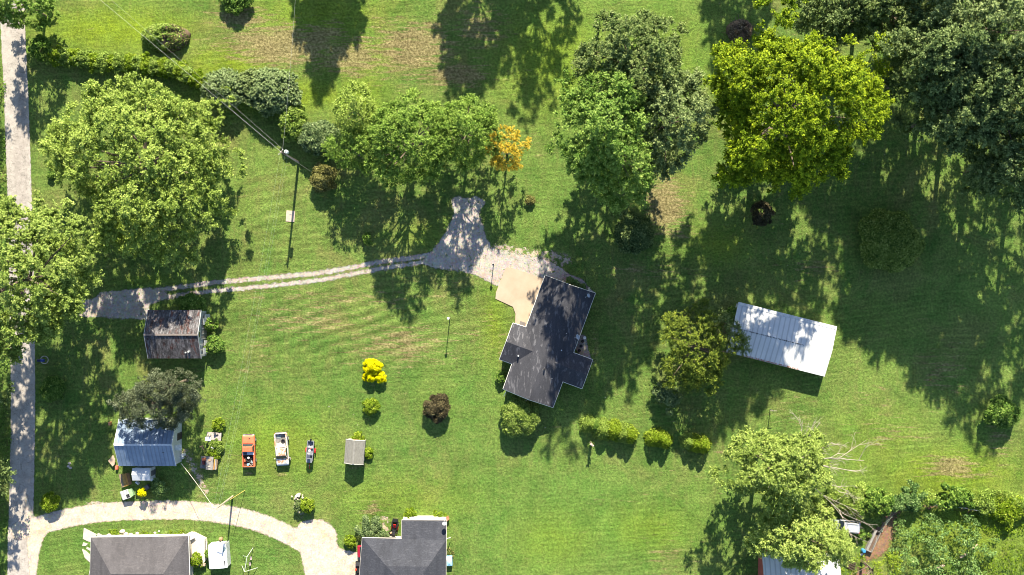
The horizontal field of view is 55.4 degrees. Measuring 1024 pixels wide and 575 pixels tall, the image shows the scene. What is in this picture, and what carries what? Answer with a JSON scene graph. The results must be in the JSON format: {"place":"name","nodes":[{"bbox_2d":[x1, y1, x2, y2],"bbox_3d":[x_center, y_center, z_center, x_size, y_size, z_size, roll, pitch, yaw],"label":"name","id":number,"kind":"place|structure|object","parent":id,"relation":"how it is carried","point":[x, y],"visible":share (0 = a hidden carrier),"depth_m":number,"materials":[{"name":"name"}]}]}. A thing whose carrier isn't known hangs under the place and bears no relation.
{"place":"outdoors","nodes":[
{"label":"outdoors","id":0,"kind":"place"},
{"bbox_2d":[0,0,35,574],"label":"road","id":1,"kind":"structure","parent":0,"point":[19,184],"depth_m":152.09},
{"bbox_2d":[143,310,209,358],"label":"barn","id":2,"kind":"structure","parent":0,"point":[175,334],"depth_m":148.11,"materials":[{"name":"paint"}]},
{"bbox_2d":[11,497,359,574],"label":"driveway","id":3,"kind":"structure","parent":0,"point":[313,542],"depth_m":152.08,"materials":[{"name":"concrete"}]},
{"bbox_2d":[86,449,389,530],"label":"dirt","id":4,"kind":"structure","parent":0,"point":[201,482],"depth_m":152.09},
{"bbox_2d":[78,249,441,319],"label":"driveway","id":5,"kind":"structure","parent":0,"point":[125,305],"depth_m":152.09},
{"bbox_2d":[0,0,1023,574],"bbox_3d":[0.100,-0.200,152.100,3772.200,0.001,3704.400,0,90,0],"label":"ground","id":6,"kind":"structure","parent":0,"point":[924,364],"depth_m":152.10,"materials":[{"name":"plant"}]},
{"bbox_2d":[0,73,11,574],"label":"roadside weeds","id":7,"kind":"object","parent":6,"relation":"on","point":[10,431],"visible":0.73,"depth_m":151.69,"materials":[{"name":"green plant"}]},
{"bbox_2d":[0,459,16,495],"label":"roadside tree","id":8,"kind":"object","parent":6,"relation":"on","point":[6,468],"visible":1,"depth_m":146.08,"materials":[{"name":"green plant"}]},
{"bbox_2d":[0,0,62,31],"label":"laurel tree","id":9,"kind":"object","parent":6,"relation":"on","point":[7,14],"visible":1,"depth_m":143.73,"materials":[{"name":"green plant"}]},
{"bbox_2d":[27,34,52,62],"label":"bush","id":10,"kind":"object","parent":6,"relation":"on","point":[37,41],"visible":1,"depth_m":149.67,"materials":[{"name":"green plant"}]},
{"bbox_2d":[39,491,60,512],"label":"bush","id":11,"kind":"object","parent":6,"relation":"on","point":[46,504],"visible":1,"depth_m":150.68,"materials":[{"name":"green plant"}]},
{"bbox_2d":[38,376,65,402],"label":"bush","id":12,"kind":"object","parent":6,"relation":"on","point":[56,388],"visible":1,"depth_m":150.51,"materials":[{"name":"green plant"}]},
{"bbox_2d":[0,190,104,365],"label":"tree","id":13,"kind":"object","parent":6,"relation":"on","point":[45,316],"visible":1,"depth_m":135.00,"materials":[{"name":"green plant"}]},
{"bbox_2d":[47,45,61,67],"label":"hedge shrub","id":14,"kind":"object","parent":6,"relation":"on","point":[52,61],"visible":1,"depth_m":150.44,"materials":[{"name":"green plant"}]},
{"bbox_2d":[54,47,70,67],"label":"hedge shrub","id":15,"kind":"object","parent":6,"relation":"on","point":[64,55],"visible":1,"depth_m":150.34,"materials":[{"name":"green plant"}]},
{"bbox_2d":[71,50,95,68],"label":"hedge shrub","id":16,"kind":"object","parent":6,"relation":"on","point":[81,56],"visible":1,"depth_m":150.01,"materials":[{"name":"green plant"}]},
{"bbox_2d":[92,51,109,73],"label":"hedge shrub","id":17,"kind":"object","parent":6,"relation":"on","point":[100,59],"visible":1,"depth_m":150.16,"materials":[{"name":"green plant"}]},
{"bbox_2d":[110,52,128,73],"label":"hedge shrub","id":18,"kind":"object","parent":6,"relation":"on","point":[117,63],"visible":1,"depth_m":150.17,"materials":[{"name":"green plant"}]},
{"bbox_2d":[121,52,136,74],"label":"hedge shrub","id":19,"kind":"object","parent":6,"relation":"on","point":[128,58],"visible":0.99,"depth_m":150.29,"materials":[{"name":"green plant"}]},
{"bbox_2d":[35,71,247,270],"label":"tree","id":20,"kind":"object","parent":6,"relation":"on","point":[60,150],"visible":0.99,"depth_m":140.29,"materials":[{"name":"green plant"}]},
{"bbox_2d":[90,534,192,574],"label":"house","id":21,"kind":"structure","parent":6,"relation":"on","point":[152,554],"depth_m":148.48,"materials":[{"name":"grey"}]},
{"bbox_2d":[135,51,150,75],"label":"hedge shrub","id":22,"kind":"object","parent":6,"relation":"on","point":[144,65],"visible":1,"depth_m":150.15,"materials":[{"name":"green plant"}]},
{"bbox_2d":[132,466,155,479],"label":"lean to shed","id":23,"kind":"object","parent":6,"relation":"on","point":[143,472],"visible":0.97,"depth_m":149.68,"materials":[{"name":"metal"}]},
{"bbox_2d":[113,418,181,465],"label":"barn","id":24,"kind":"structure","parent":6,"relation":"on","point":[135,446],"depth_m":148.02,"materials":[{"name":"metal"}]},
{"bbox_2d":[147,55,161,76],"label":"hedge shrub","id":25,"kind":"object","parent":6,"relation":"on","point":[153,64],"visible":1,"depth_m":150.18,"materials":[{"name":"green plant"}]},
{"bbox_2d":[106,380,206,430],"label":"magnolia tree","id":26,"kind":"object","parent":6,"relation":"on","point":[136,412],"visible":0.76,"depth_m":143.72,"materials":[{"name":"green plant"}]},
{"bbox_2d":[151,477,169,497],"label":"bush","id":27,"kind":"object","parent":6,"relation":"on","point":[156,484],"visible":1,"depth_m":151.13,"materials":[{"name":"green plant"}]},
{"bbox_2d":[154,56,167,78],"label":"hedge shrub","id":28,"kind":"object","parent":6,"relation":"on","point":[161,62],"visible":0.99,"depth_m":150.40,"materials":[{"name":"green plant"}]},
{"bbox_2d":[140,22,190,52],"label":"bush","id":29,"kind":"object","parent":6,"relation":"on","point":[171,37],"visible":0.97,"depth_m":150.41,"materials":[{"name":"plant"}]},
{"bbox_2d":[134,367,202,408],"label":"magnolia tree","id":30,"kind":"object","parent":6,"relation":"on","point":[176,392],"visible":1,"depth_m":141.66,"materials":[{"name":"green plant"}]},
{"bbox_2d":[162,58,176,77],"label":"hedge shrub","id":31,"kind":"object","parent":6,"relation":"on","point":[170,64],"visible":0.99,"depth_m":150.19,"materials":[{"name":"green plant"}]},
{"bbox_2d":[177,65,192,83],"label":"hedge shrub","id":32,"kind":"object","parent":6,"relation":"on","point":[184,74],"visible":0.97,"depth_m":150.04,"materials":[{"name":"green plant"}]},
{"bbox_2d":[178,292,206,310],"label":"vine shrub","id":33,"kind":"object","parent":6,"relation":"on","point":[185,301],"visible":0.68,"depth_m":150.59,"materials":[{"name":"green plant"}]},
{"bbox_2d":[184,68,205,87],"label":"hedge shrub","id":34,"kind":"object","parent":6,"relation":"on","point":[195,75],"visible":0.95,"depth_m":150.41,"materials":[{"name":"green plant"}]},
{"bbox_2d":[187,532,207,565],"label":"patio","id":35,"kind":"structure","parent":6,"relation":"on","point":[199,542],"depth_m":151.70,"materials":[{"name":"concrete"}]},
{"bbox_2d":[203,335,225,353],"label":"vine shrub","id":36,"kind":"object","parent":6,"relation":"on","point":[215,345],"visible":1,"depth_m":150.26,"materials":[{"name":"green plant"}]},
{"bbox_2d":[208,438,224,454],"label":"bush","id":37,"kind":"object","parent":6,"relation":"on","point":[217,445],"visible":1,"depth_m":151.21,"materials":[{"name":"green plant"}]},
{"bbox_2d":[208,541,230,568],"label":"utility shed","id":38,"kind":"structure","parent":6,"relation":"on","point":[219,556],"depth_m":149.90,"materials":[{"name":"paint"}]},
{"bbox_2d":[199,67,247,108],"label":"willow bush","id":39,"kind":"object","parent":6,"relation":"on","point":[219,78],"visible":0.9,"depth_m":148.64,"materials":[{"name":"green plant"}]},
{"bbox_2d":[218,0,253,15],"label":"bush","id":40,"kind":"object","parent":6,"relation":"on","point":[235,7],"visible":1,"depth_m":150.43,"materials":[{"name":"green plant"}]},
{"bbox_2d":[236,67,256,101],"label":"willow bush","id":41,"kind":"object","parent":6,"relation":"on","point":[246,80],"visible":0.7,"depth_m":148.98,"materials":[{"name":"green plant"}]},
{"bbox_2d":[240,434,256,466],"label":"pickup truck","id":42,"kind":"object","parent":6,"relation":"on","point":[248,446],"visible":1,"depth_m":151.00,"materials":[{"name":"orange paint"}]},
{"bbox_2d":[243,66,302,117],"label":"willow bush","id":43,"kind":"object","parent":6,"relation":"on","point":[271,85],"visible":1,"depth_m":148.56,"materials":[{"name":"green plant"}]},
{"bbox_2d":[274,432,290,465],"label":"pickup truck","id":44,"kind":"object","parent":6,"relation":"on","point":[283,457],"visible":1,"depth_m":151.00,"materials":[{"name":"white paint"}]},
{"bbox_2d":[278,103,307,142],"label":"shrub","id":45,"kind":"object","parent":6,"relation":"on","point":[293,114],"visible":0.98,"depth_m":149.29,"materials":[{"name":"green plant"}]},
{"bbox_2d":[298,497,314,514],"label":"bush","id":46,"kind":"object","parent":6,"relation":"on","point":[306,502],"visible":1,"depth_m":150.69,"materials":[{"name":"green plant"}]},
{"bbox_2d":[297,119,342,156],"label":"shrub","id":47,"kind":"object","parent":6,"relation":"on","point":[312,136],"visible":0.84,"depth_m":148.85,"materials":[{"name":"green plant"}]},
{"bbox_2d":[309,161,337,192],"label":"bush","id":48,"kind":"object","parent":6,"relation":"on","point":[319,182],"visible":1,"depth_m":149.96,"materials":[{"name":"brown plant"}]},
{"bbox_2d":[321,125,381,176],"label":"tree","id":49,"kind":"object","parent":6,"relation":"on","point":[349,140],"visible":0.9,"depth_m":144.26,"materials":[{"name":"green plant"}]},
{"bbox_2d":[331,79,376,133],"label":"tree","id":50,"kind":"object","parent":6,"relation":"on","point":[355,113],"visible":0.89,"depth_m":142.54,"materials":[{"name":"green plant"}]},
{"bbox_2d":[344,438,365,464],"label":"garden shed","id":51,"kind":"structure","parent":6,"relation":"on","point":[354,451],"depth_m":149.67,"materials":[{"name":"paint"}]},
{"bbox_2d":[362,398,380,415],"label":"hydrangea bush","id":52,"kind":"object","parent":6,"relation":"on","point":[367,403],"visible":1,"depth_m":150.73,"materials":[{"name":"green plant"}]},
{"bbox_2d":[354,514,389,537],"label":"bush","id":53,"kind":"object","parent":6,"relation":"on","point":[375,526],"visible":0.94,"depth_m":150.39,"materials":[{"name":"green plant"}]},
{"bbox_2d":[363,358,383,375],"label":"golden bush","id":54,"kind":"object","parent":6,"relation":"on","point":[375,365],"visible":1,"depth_m":150.13,"materials":[{"name":"yellow plant"}]},
{"bbox_2d":[359,520,450,574],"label":"house","id":55,"kind":"structure","parent":6,"relation":"on","point":[417,547],"depth_m":148.56,"materials":[{"name":"stone"}]},
{"bbox_2d":[364,88,462,190],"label":"tree","id":56,"kind":"object","parent":6,"relation":"on","point":[383,129],"visible":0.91,"depth_m":140.06,"materials":[{"name":"green plant"}]},
{"bbox_2d":[422,393,450,423],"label":"dark bush","id":57,"kind":"object","parent":6,"relation":"on","point":[438,407],"visible":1,"depth_m":150.03,"materials":[{"name":"brown plant"}]},
{"bbox_2d":[426,93,504,174],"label":"tree","id":58,"kind":"object","parent":6,"relation":"on","point":[458,152],"visible":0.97,"depth_m":140.54,"materials":[{"name":"green plant"}]},
{"bbox_2d":[423,196,593,291],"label":"parking area","id":59,"kind":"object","parent":6,"relation":"on","point":[465,225],"visible":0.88,"depth_m":152.08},
{"bbox_2d":[485,124,531,171],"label":"autumn tree","id":60,"kind":"object","parent":6,"relation":"on","point":[497,158],"visible":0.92,"depth_m":144.93,"materials":[{"name":"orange plant"}]},
{"bbox_2d":[500,395,540,437],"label":"viburnum bush","id":61,"kind":"object","parent":6,"relation":"on","point":[521,416],"visible":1,"depth_m":149.28,"materials":[{"name":"green plant"}]},
{"bbox_2d":[576,334,592,361],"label":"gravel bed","id":62,"kind":"object","parent":6,"relation":"on","point":[585,352],"visible":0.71,"depth_m":152.09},
{"bbox_2d":[578,413,596,433],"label":"conifer bush","id":63,"kind":"object","parent":6,"relation":"on","point":[586,426],"visible":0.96,"depth_m":150.94,"materials":[{"name":"green plant"}]},
{"bbox_2d":[544,61,660,214],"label":"maple tree","id":64,"kind":"object","parent":6,"relation":"on","point":[606,129],"visible":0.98,"depth_m":129.20,"materials":[{"name":"green plant"}]},
{"bbox_2d":[592,416,613,440],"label":"conifer bush","id":65,"kind":"object","parent":6,"relation":"on","point":[603,433],"visible":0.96,"depth_m":150.55,"materials":[{"name":"green plant"}]},
{"bbox_2d":[604,417,622,441],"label":"conifer bush","id":66,"kind":"object","parent":6,"relation":"on","point":[613,436],"visible":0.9,"depth_m":150.40,"materials":[{"name":"green plant"}]},
{"bbox_2d":[612,422,632,443],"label":"conifer bush","id":67,"kind":"object","parent":6,"relation":"on","point":[622,438],"visible":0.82,"depth_m":150.47,"materials":[{"name":"green plant"}]},
{"bbox_2d":[570,8,689,120],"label":"oak tree","id":68,"kind":"object","parent":6,"relation":"on","point":[642,63],"visible":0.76,"depth_m":129.92,"materials":[{"name":"green plant"}]},
{"bbox_2d":[624,423,639,443],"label":"conifer bush","id":69,"kind":"object","parent":6,"relation":"on","point":[634,432],"visible":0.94,"depth_m":150.47,"materials":[{"name":"green plant"}]},
{"bbox_2d":[613,210,654,254],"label":"bush","id":70,"kind":"object","parent":6,"relation":"on","point":[634,233],"visible":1,"depth_m":148.72,"materials":[{"name":"green plant"}]},
{"bbox_2d":[643,427,658,447],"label":"conifer bush","id":71,"kind":"object","parent":6,"relation":"on","point":[652,442],"visible":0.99,"depth_m":150.71,"materials":[{"name":"green plant"}]},
{"bbox_2d":[652,381,682,414],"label":"bush","id":72,"kind":"object","parent":6,"relation":"on","point":[669,398],"visible":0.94,"depth_m":149.44,"materials":[{"name":"green plant"}]},
{"bbox_2d":[627,66,719,181],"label":"silver maple tree","id":73,"kind":"object","parent":6,"relation":"on","point":[668,105],"visible":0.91,"depth_m":130.46,"materials":[{"name":"green plant"}]},
{"bbox_2d":[678,431,693,449],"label":"conifer bush","id":74,"kind":"object","parent":6,"relation":"on","point":[689,441],"visible":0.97,"depth_m":150.92,"materials":[{"name":"green plant"}]},
{"bbox_2d":[657,298,748,395],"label":"apple tree","id":75,"kind":"object","parent":6,"relation":"on","point":[696,370],"visible":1,"depth_m":144.97,"materials":[{"name":"green plant"}]},
{"bbox_2d":[696,433,711,453],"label":"conifer bush","id":76,"kind":"object","parent":6,"relation":"on","point":[705,447],"visible":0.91,"depth_m":150.34,"materials":[{"name":"green plant"}]},
{"bbox_2d":[687,293,752,355],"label":"apple tree","id":77,"kind":"object","parent":6,"relation":"on","point":[727,318],"visible":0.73,"depth_m":146.20,"materials":[{"name":"green plant"}]},
{"bbox_2d":[750,200,775,226],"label":"bush","id":78,"kind":"object","parent":6,"relation":"on","point":[763,218],"visible":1,"depth_m":150.19,"materials":[{"name":"black plant"}]},
{"bbox_2d":[708,425,837,528],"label":"boxelder tree","id":79,"kind":"object","parent":6,"relation":"on","point":[789,462],"visible":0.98,"depth_m":137.10,"materials":[{"name":"green plant"}]},
{"bbox_2d":[726,302,836,376],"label":"pole barn","id":80,"kind":"structure","parent":6,"relation":"on","point":[792,341],"depth_m":149.47,"materials":[{"name":"paint"}]},
{"bbox_2d":[702,0,895,201],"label":"tulip tree","id":81,"kind":"object","parent":6,"relation":"on","point":[800,106],"visible":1,"depth_m":128.96,"materials":[{"name":"green plant"}]},
{"bbox_2d":[741,502,856,574],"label":"boxelder tree","id":82,"kind":"object","parent":6,"relation":"on","point":[792,550],"visible":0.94,"depth_m":138.34,"materials":[{"name":"green plant"}]},
{"bbox_2d":[758,548,840,574],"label":"shed","id":83,"kind":"structure","parent":6,"relation":"on","point":[768,566],"depth_m":148.13,"materials":[{"name":"paint"}]},
{"bbox_2d":[768,410,884,543],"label":"dead tree","id":84,"kind":"object","parent":6,"relation":"on","point":[833,468],"visible":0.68,"depth_m":146.07,"materials":[{"name":"wood"}]},
{"bbox_2d":[788,0,884,47],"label":"forest tree","id":85,"kind":"object","parent":6,"relation":"on","point":[837,18],"visible":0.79,"depth_m":137.63,"materials":[{"name":"green plant"}]},
{"bbox_2d":[821,481,867,520],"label":"shrub","id":86,"kind":"object","parent":6,"relation":"on","point":[858,492],"visible":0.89,"depth_m":150.05,"materials":[{"name":"green plant"}]},
{"bbox_2d":[858,486,894,515],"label":"shrub","id":87,"kind":"object","parent":6,"relation":"on","point":[877,499],"visible":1,"depth_m":149.25,"materials":[{"name":"green plant"}]},
{"bbox_2d":[844,0,935,52],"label":"forest tree","id":88,"kind":"object","parent":6,"relation":"on","point":[875,12],"visible":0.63,"depth_m":134.23,"materials":[{"name":"green plant"}]},
{"bbox_2d":[858,207,925,272],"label":"bush","id":89,"kind":"object","parent":6,"relation":"on","point":[892,242],"visible":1,"depth_m":148.48,"materials":[{"name":"green plant"}]},
{"bbox_2d":[891,479,927,512],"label":"shrub","id":90,"kind":"object","parent":6,"relation":"on","point":[912,502],"visible":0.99,"depth_m":150.16,"materials":[{"name":"green plant"}]},
{"bbox_2d":[833,485,1023,519],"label":"weeds","id":91,"kind":"object","parent":6,"relation":"on","point":[944,512],"visible":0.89,"depth_m":150.78,"materials":[{"name":"green plant"}]},
{"bbox_2d":[870,7,1001,114],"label":"forest tree","id":92,"kind":"object","parent":6,"relation":"on","point":[929,57],"visible":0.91,"depth_m":130.12,"materials":[{"name":"green plant"}]},
{"bbox_2d":[887,512,999,574],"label":"thicket","id":93,"kind":"object","parent":6,"relation":"on","point":[973,540],"visible":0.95,"depth_m":150.35,"materials":[{"name":"green plant"}]},
{"bbox_2d":[929,482,975,511],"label":"shrub","id":94,"kind":"object","parent":6,"relation":"on","point":[959,497],"visible":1,"depth_m":150.27,"materials":[{"name":"green plant"}]},
{"bbox_2d":[890,58,1018,156],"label":"forest tree","id":95,"kind":"object","parent":6,"relation":"on","point":[930,126],"visible":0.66,"depth_m":132.05,"materials":[{"name":"green plant"}]},
{"bbox_2d":[910,0,1023,94],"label":"forest tree","id":96,"kind":"object","parent":6,"relation":"on","point":[948,11],"visible":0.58,"depth_m":127.31,"materials":[{"name":"green plant"}]},
{"bbox_2d":[937,35,1023,159],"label":"forest tree","id":97,"kind":"object","parent":6,"relation":"on","point":[1012,88],"visible":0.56,"depth_m":128.97,"materials":[{"name":"green plant"}]},
{"bbox_2d":[968,492,995,515],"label":"shrub","id":98,"kind":"object","parent":6,"relation":"on","point":[980,504],"visible":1,"depth_m":150.56,"materials":[{"name":"green plant"}]},
{"bbox_2d":[959,108,1023,210],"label":"forest tree","id":99,"kind":"object","parent":6,"relation":"on","point":[986,179],"visible":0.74,"depth_m":134.52,"materials":[{"name":"green plant"}]},
{"bbox_2d":[975,514,1023,574],"bbox_3d":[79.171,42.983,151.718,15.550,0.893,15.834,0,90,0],"label":"tree","id":100,"kind":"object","parent":6,"relation":"on","point":[983,526],"depth_m":151.69,"materials":[{"name":"green plant"}]},
{"bbox_2d":[983,394,1021,428],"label":"bush","id":101,"kind":"object","parent":6,"relation":"on","point":[1000,413],"visible":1,"depth_m":149.59,"materials":[{"name":"green plant"}]},
{"bbox_2d":[984,495,1023,531],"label":"shrub","id":102,"kind":"object","parent":6,"relation":"on","point":[1006,513],"visible":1,"depth_m":150.50,"materials":[{"name":"green plant"}]},
{"bbox_2d":[496,267,542,325],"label":"driveway","id":103,"kind":"structure","parent":0,"point":[517,290],"depth_m":152.00,"materials":[{"name":"beige concrete"}]},
{"bbox_2d":[494,243,571,266],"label":"track","id":104,"kind":"structure","parent":0,"point":[533,253],"depth_m":152.10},
{"bbox_2d":[499,275,595,407],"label":"house","id":105,"kind":"structure","parent":0,"point":[541,357],"depth_m":148.11,"materials":[{"name":"grey"}]},
{"bbox_2d":[726,14,754,43],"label":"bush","id":106,"kind":"object","parent":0,"point":[738,28],"visible":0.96,"depth_m":150.38,"materials":[{"name":"plant"}]},
{"bbox_2d":[834,519,860,533],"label":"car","id":107,"kind":"object","parent":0,"point":[852,527],"visible":0.48,"depth_m":150.57,"materials":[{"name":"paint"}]},
{"bbox_2d":[856,505,976,574],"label":"dirt","id":108,"kind":"structure","parent":0,"point":[881,547],"depth_m":152.09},
{"bbox_2d":[841,552,902,574],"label":"sapling","id":109,"kind":"object","parent":108,"relation":"on","point":[877,571],"visible":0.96,"depth_m":147.04,"materials":[{"name":"green plant"}]},
{"bbox_2d":[865,529,880,552],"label":"boat","id":110,"kind":"object","parent":108,"relation":"on","point":[871,544],"visible":0.94,"depth_m":151.63,"materials":[{"name":"paint"}]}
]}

